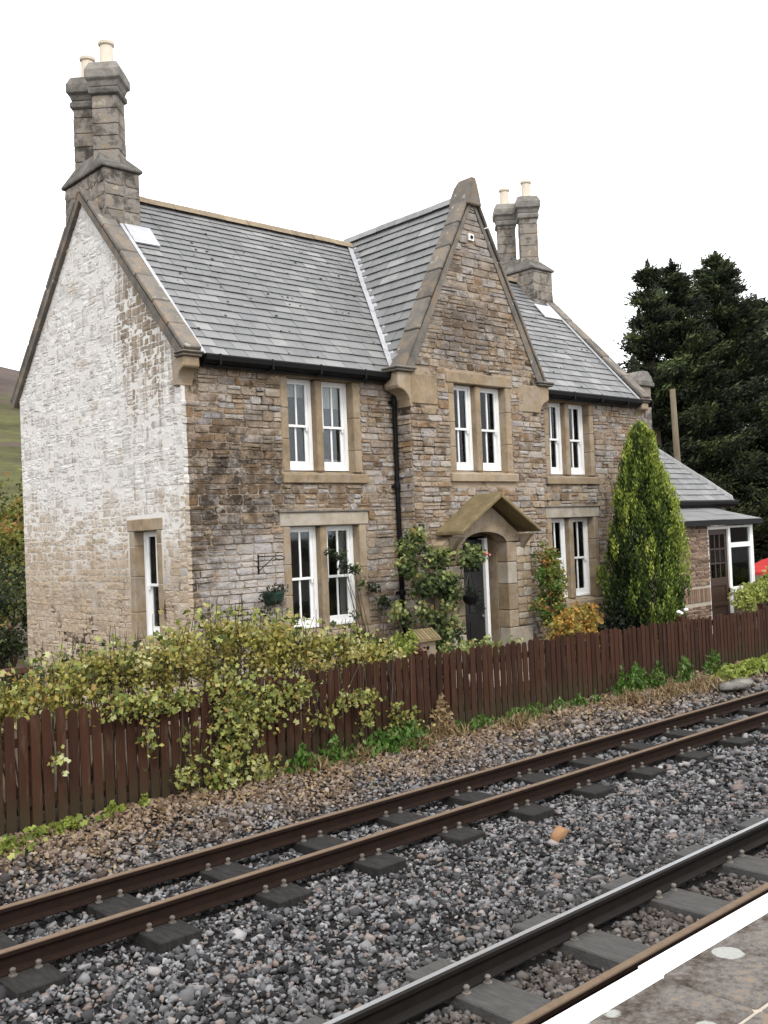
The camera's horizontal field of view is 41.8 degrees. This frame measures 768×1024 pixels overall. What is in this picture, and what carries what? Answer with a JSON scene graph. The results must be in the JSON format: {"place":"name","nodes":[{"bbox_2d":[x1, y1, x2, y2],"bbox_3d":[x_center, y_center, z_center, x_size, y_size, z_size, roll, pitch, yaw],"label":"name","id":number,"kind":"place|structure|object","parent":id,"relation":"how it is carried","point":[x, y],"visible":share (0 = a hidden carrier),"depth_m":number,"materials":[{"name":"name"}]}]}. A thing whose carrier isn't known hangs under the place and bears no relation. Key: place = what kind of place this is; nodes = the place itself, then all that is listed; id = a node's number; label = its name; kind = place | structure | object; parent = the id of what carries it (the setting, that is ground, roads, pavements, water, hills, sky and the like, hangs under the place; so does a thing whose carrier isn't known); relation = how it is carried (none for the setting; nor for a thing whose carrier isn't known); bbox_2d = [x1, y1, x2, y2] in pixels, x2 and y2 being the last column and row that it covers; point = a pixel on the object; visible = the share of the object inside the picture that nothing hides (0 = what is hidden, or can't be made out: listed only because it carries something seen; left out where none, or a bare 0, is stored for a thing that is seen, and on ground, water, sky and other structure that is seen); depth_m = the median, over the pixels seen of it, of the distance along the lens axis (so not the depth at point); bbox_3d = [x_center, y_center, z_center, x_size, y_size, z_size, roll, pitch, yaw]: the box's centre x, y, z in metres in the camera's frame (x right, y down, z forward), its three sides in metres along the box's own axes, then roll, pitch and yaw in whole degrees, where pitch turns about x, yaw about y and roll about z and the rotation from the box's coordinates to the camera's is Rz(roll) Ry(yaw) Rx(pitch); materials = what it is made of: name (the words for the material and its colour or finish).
{"place":"outdoors","nodes":[
{"label":"outdoors","id":0,"kind":"place"},
{"bbox_2d":[0,367,25,592],"bbox_3d":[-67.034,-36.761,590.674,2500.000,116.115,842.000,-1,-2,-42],"label":"hill","id":1,"kind":"structure","parent":0,"point":[10,446],"depth_m":254.10,"materials":[{"name":"green plant"}]},
{"bbox_2d":[0,657,767,1023],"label":"trackbed","id":2,"kind":"structure","parent":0,"point":[604,927],"depth_m":7.77,"materials":[{"name":"grey gravel"}]},
{"bbox_2d":[0,793,150,859],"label":"weeds","id":3,"kind":"object","parent":2,"relation":"on","point":[70,822],"visible":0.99,"depth_m":9.09,"materials":[{"name":"green plant"}]},
{"bbox_2d":[285,720,435,773],"bbox_3d":[-0.157,2.693,11.700,2.498,0.408,0.404,-1,-2,-42],"label":"weed clump","id":4,"kind":"object","parent":2,"relation":"on","point":[391,742],"visible":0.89,"depth_m":11.66,"materials":[{"name":"green plant"}]},
{"bbox_2d":[0,659,767,1023],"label":"ballast","id":5,"kind":"structure","parent":2,"relation":"on","point":[658,815],"depth_m":8.03,"materials":[{"name":"grey gravel"}]},
{"bbox_2d":[0,669,767,887],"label":"leaf litter","id":6,"kind":"object","parent":5,"relation":"on","point":[204,805],"visible":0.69,"depth_m":10.53,"materials":[{"name":"brown plant"}]},
{"bbox_2d":[427,693,455,735],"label":"dead plant","id":7,"kind":"object","parent":5,"relation":"on","point":[442,717],"visible":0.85,"depth_m":12.60,"materials":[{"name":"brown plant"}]},
{"bbox_2d":[452,681,639,732],"bbox_3d":[2.344,2.703,14.020,4.475,0.279,0.416,-1,-2,-40],"label":"grass tuft","id":8,"kind":"object","parent":5,"relation":"on","point":[478,721],"visible":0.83,"depth_m":13.59,"materials":[{"name":"green plant"}]},
{"bbox_2d":[549,826,568,842],"bbox_3d":[1.530,2.843,8.812,0.178,0.181,0.092,-2,-1,-26],"label":"stone","id":9,"kind":"object","parent":5,"relation":"on","point":[558,833],"visible":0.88,"depth_m":8.79,"materials":[{"name":"stone"}]},
{"bbox_2d":[718,678,753,691],"bbox_3d":[5.552,2.751,15.899,1.038,0.143,0.430,-1,-2,-42],"label":"slab","id":10,"kind":"object","parent":5,"relation":"on","point":[735,684],"depth_m":15.74,"materials":[{"name":"grey stone"}]},
{"bbox_2d":[710,653,767,680],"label":"weed patch","id":11,"kind":"object","parent":5,"relation":"on","point":[750,666],"visible":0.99,"depth_m":16.78,"materials":[{"name":"green plant"}]},
{"bbox_2d":[0,690,767,1000],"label":"railway track","id":12,"kind":"structure","parent":2,"relation":"on","point":[28,970],"depth_m":8.57,"materials":[{"name":"rusty steel"},{"name":"brown metal"}]},
{"bbox_2d":[298,817,767,1023],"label":"railway track","id":13,"kind":"structure","parent":2,"relation":"on","point":[471,984],"depth_m":6.35,"materials":[{"name":"grey rusty steel"}]},
{"bbox_2d":[613,648,726,695],"bbox_3d":[4.626,2.533,16.050,3.235,0.536,0.387,-1,-2,-42],"label":"nettle clump","id":14,"kind":"object","parent":2,"relation":"on","point":[657,681],"visible":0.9,"depth_m":15.70,"materials":[{"name":"green plant"}]},
{"bbox_2d":[0,0,767,371],"label":"sky","id":15,"kind":"structure","parent":0,"point":[638,129],"materials":[{"name":"white"}]},
{"bbox_2d":[1,555,767,830],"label":"garden ground","id":16,"kind":"structure","parent":0,"point":[18,664],"depth_m":13.06,"materials":[{"name":"green plant"}]},
{"bbox_2d":[0,467,26,642],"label":"bank shrub","id":17,"kind":"object","parent":16,"relation":"on","point":[11,534],"visible":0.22,"depth_m":24.00,"materials":[{"name":"green plant"}]},
{"bbox_2d":[0,558,27,676],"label":"bank shrub","id":18,"kind":"object","parent":16,"relation":"on","point":[11,638],"visible":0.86,"depth_m":20.02,"materials":[{"name":"green plant"}]},
{"bbox_2d":[0,666,32,698],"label":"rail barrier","id":19,"kind":"object","parent":16,"relation":"on","point":[21,671],"visible":0.28,"depth_m":17.29,"materials":[{"name":"brown wood"}]},
{"bbox_2d":[0,594,408,819],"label":"hedge","id":20,"kind":"object","parent":16,"relation":"on","point":[114,671],"visible":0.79,"depth_m":10.78,"materials":[{"name":"green plant"}]},
{"bbox_2d":[323,547,393,677],"bbox_3d":[-0.357,1.722,15.646,1.339,2.405,0.286,-1,-2,-37],"label":"honeysuckle","id":21,"kind":"object","parent":16,"relation":"on","point":[353,569],"visible":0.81,"depth_m":15.61,"materials":[{"name":"green plant"}]},
{"bbox_2d":[0,603,767,835],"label":"picket fence","id":22,"kind":"object","parent":16,"relation":"on","point":[724,637],"visible":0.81,"depth_m":11.76,"materials":[{"name":"brown wood"}]},
{"bbox_2d":[47,656,435,792],"bbox_3d":[-1.248,2.190,10.804,4.958,1.360,0.204,-1,-2,-42],"label":"ivy","id":23,"kind":"object","parent":22,"relation":"attached to","point":[230,712],"visible":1,"depth_m":10.51,"materials":[{"name":"green plant"}]},
{"bbox_2d":[10,39,762,727],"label":"stone house","id":24,"kind":"structure","parent":16,"relation":"on","point":[210,405],"depth_m":16.32,"materials":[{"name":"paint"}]},
{"bbox_2d":[127,517,165,651],"bbox_3d":[-3.390,1.066,14.671,0.300,1.940,1.060,-1,-2,-42],"label":"window","id":25,"kind":"structure","parent":24,"relation":"in","point":[147,594],"depth_m":14.86,"materials":[{"name":"stone"}]},
{"bbox_2d":[257,555,284,573],"bbox_3d":[-1.636,0.748,14.519,0.418,0.280,0.041,-3,-1,5],"label":"hanging bracket","id":26,"kind":"object","parent":24,"relation":"attached to","point":[258,556],"visible":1,"depth_m":14.52,"materials":[{"name":"black metal"}]},
{"bbox_2d":[258,583,287,617],"bbox_3d":[-1.595,1.281,14.522,0.516,0.520,0.261,-1,-2,-42],"label":"wall planter","id":27,"kind":"object","parent":24,"relation":"attached to","point":[268,597],"visible":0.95,"depth_m":14.50,"materials":[{"name":"green plastic"}]},
{"bbox_2d":[276,373,368,482],"bbox_3d":[-1.033,-1.300,15.596,1.700,1.730,0.391,-1,-2,-42],"label":"window","id":28,"kind":"structure","parent":24,"relation":"in","point":[320,395],"depth_m":15.54,"materials":[{"name":"stone"}]},
{"bbox_2d":[278,509,375,642],"bbox_3d":[-0.959,0.973,15.524,1.800,2.000,0.391,-1,-2,-42],"label":"window","id":29,"kind":"structure","parent":24,"relation":"in","point":[345,519],"depth_m":15.47,"materials":[{"name":"wood"}]},
{"bbox_2d":[462,537,485,612],"bbox_3d":[1.434,1.028,16.304,0.482,1.257,0.297,-2,-1,-21],"label":"hanging basket","id":30,"kind":"object","parent":24,"relation":"hanging from","point":[471,599],"visible":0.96,"depth_m":16.23,"materials":[{"name":"black metal"}]},
{"bbox_2d":[460,538,491,673],"bbox_3d":[1.436,1.620,17.185,0.975,2.320,0.170,-1,-2,-42],"label":"door","id":31,"kind":"structure","parent":24,"relation":"in","point":[478,625],"depth_m":17.34,"materials":[{"name":"paint"}]},
{"bbox_2d":[445,371,518,481],"bbox_3d":[1.635,-1.446,17.440,1.730,1.860,0.300,-1,-2,-42],"label":"window","id":32,"kind":"structure","parent":24,"relation":"in","point":[478,426],"depth_m":17.40,"materials":[{"name":"stone"}]},
{"bbox_2d":[543,399,599,484],"bbox_3d":[3.599,-1.401,19.776,1.700,1.730,0.300,-1,-2,-42],"label":"window","id":33,"kind":"structure","parent":24,"relation":"in","point":[567,446],"depth_m":19.75,"materials":[{"name":"wood"}]},
{"bbox_2d":[545,505,604,608],"bbox_3d":[3.635,0.874,19.731,1.780,2.000,0.391,-1,-2,-42],"label":"window","id":34,"kind":"structure","parent":24,"relation":"in","point":[576,539],"depth_m":19.93,"materials":[{"name":"stone"}]},
{"bbox_2d":[708,529,729,617],"bbox_3d":[7.452,1.520,22.397,0.840,2.250,0.045,-1,-2,-42],"label":"side door","id":35,"kind":"structure","parent":24,"relation":"in","point":[717,539],"depth_m":22.43,"materials":[{"name":"brown wood"}]},
{"bbox_2d":[707,524,754,632],"bbox_3d":[7.927,1.518,22.781,2.130,2.430,0.140,-1,-2,-42],"label":"porch window","id":36,"kind":"structure","parent":24,"relation":"in","point":[740,549],"depth_m":23.04,"materials":[{"name":"white paint"}]},
{"bbox_2d":[383,628,418,715],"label":"shrub","id":37,"kind":"object","parent":16,"relation":"on","point":[406,644],"visible":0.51,"depth_m":13.64,"materials":[{"name":"green plant"}]},
{"bbox_2d":[411,643,428,679],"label":"shrub","id":38,"kind":"object","parent":16,"relation":"on","point":[420,651],"visible":0.22,"depth_m":14.61,"materials":[{"name":"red plant"}]},
{"bbox_2d":[404,627,442,703],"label":"bird house","id":39,"kind":"structure","parent":16,"relation":"on","point":[427,637],"depth_m":14.97,"materials":[{"name":"wood"}]},
{"bbox_2d":[387,523,488,694],"bbox_3d":[0.922,1.512,15.818,1.920,2.733,0.736,-2,-1,-29],"label":"climbing rose","id":40,"kind":"object","parent":16,"relation":"on","point":[444,583],"visible":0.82,"depth_m":15.73,"materials":[{"name":"green plant"}]},
{"bbox_2d":[439,633,522,702],"bbox_3d":[1.461,2.325,15.386,0.594,1.050,2.238,-3,-2,32],"label":"shrub","id":41,"kind":"object","parent":16,"relation":"on","point":[446,647],"visible":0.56,"depth_m":14.81,"materials":[{"name":"green plant"}]},
{"bbox_2d":[529,539,568,660],"bbox_3d":[2.954,1.642,17.568,0.973,2.373,0.630,-1,-2,-42],"label":"shrub","id":42,"kind":"object","parent":16,"relation":"on","point":[551,599],"visible":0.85,"depth_m":17.47,"materials":[{"name":"green plant"}]},
{"bbox_2d":[541,601,604,663],"bbox_3d":[3.258,2.167,17.128,1.573,1.283,0.699,-1,-2,-42],"label":"shrub","id":43,"kind":"object","parent":16,"relation":"on","point":[571,621],"visible":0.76,"depth_m":17.06,"materials":[{"name":"yellow plant"}]},
{"bbox_2d":[583,593,641,648],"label":"shrub","id":44,"kind":"object","parent":16,"relation":"on","point":[620,623],"visible":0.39,"depth_m":18.94,"materials":[{"name":"green plant"}]},
{"bbox_2d":[596,420,692,659],"bbox_3d":[4.978,0.565,19.361,1.857,4.754,1.777,-3,-1,13],"label":"cypress","id":45,"kind":"object","parent":16,"relation":"on","point":[647,512],"visible":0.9,"depth_m":19.09,"materials":[{"name":"green plant"}]},
{"bbox_2d":[676,608,687,614],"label":"white flower","id":46,"kind":"object","parent":45,"relation":"attached to","point":[679,612],"visible":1,"depth_m":18.21,"materials":[{"name":"plant"}]},
{"bbox_2d":[670,389,680,461],"bbox_3d":[8.209,-0.291,27.872,0.342,6.255,0.196,-1,-2,-42],"label":"pole","id":47,"kind":"object","parent":16,"relation":"on","point":[676,445],"visible":0.4,"depth_m":27.81,"materials":[{"name":"brown wood"}]},
{"bbox_2d":[612,257,755,524],"bbox_3d":[8.790,-2.724,33.416,6.550,11.314,5.947,-1,-2,-42],"label":"conifer","id":48,"kind":"object","parent":16,"relation":"on","point":[651,324],"visible":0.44,"depth_m":32.61,"materials":[{"name":"green plant"}]},
{"bbox_2d":[617,257,767,563],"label":"conifer","id":49,"kind":"object","parent":16,"relation":"on","point":[684,338],"visible":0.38,"depth_m":33.00,"materials":[{"name":"green plant"}]},
{"bbox_2d":[624,250,767,560],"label":"conifer","id":50,"kind":"object","parent":16,"relation":"on","point":[720,285],"visible":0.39,"depth_m":34.57,"materials":[{"name":"green plant"}]},
{"bbox_2d":[717,293,767,577],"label":"conifer","id":51,"kind":"object","parent":16,"relation":"on","point":[762,303],"visible":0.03,"depth_m":38.40,"materials":[{"name":"green plant"}]},
{"bbox_2d":[718,400,767,560],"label":"conifer","id":52,"kind":"object","parent":16,"relation":"on","point":[763,475],"visible":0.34,"depth_m":32.99,"materials":[{"name":"green plant"}]},
{"bbox_2d":[728,566,767,634],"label":"shrub","id":53,"kind":"object","parent":16,"relation":"on","point":[749,594],"visible":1,"depth_m":21.89,"materials":[{"name":"green plant"}]},
{"bbox_2d":[754,558,767,574],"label":"parasol","id":54,"kind":"object","parent":16,"relation":"on","point":[759,566],"visible":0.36,"depth_m":29.23,"materials":[{"name":"red fabric"}]},
{"bbox_2d":[285,672,740,775],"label":"dry grass","id":55,"kind":"structure","parent":0,"point":[697,684],"depth_m":13.25,"materials":[{"name":"plant"}]},
{"label":"ground","id":56,"kind":"structure","parent":0,"visible":0},
{"bbox_2d":[543,893,767,1023],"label":"platform","id":57,"kind":"structure","parent":56,"relation":"on","point":[716,973],"depth_m":3.69,"materials":[{"name":"stone"}]}
]}

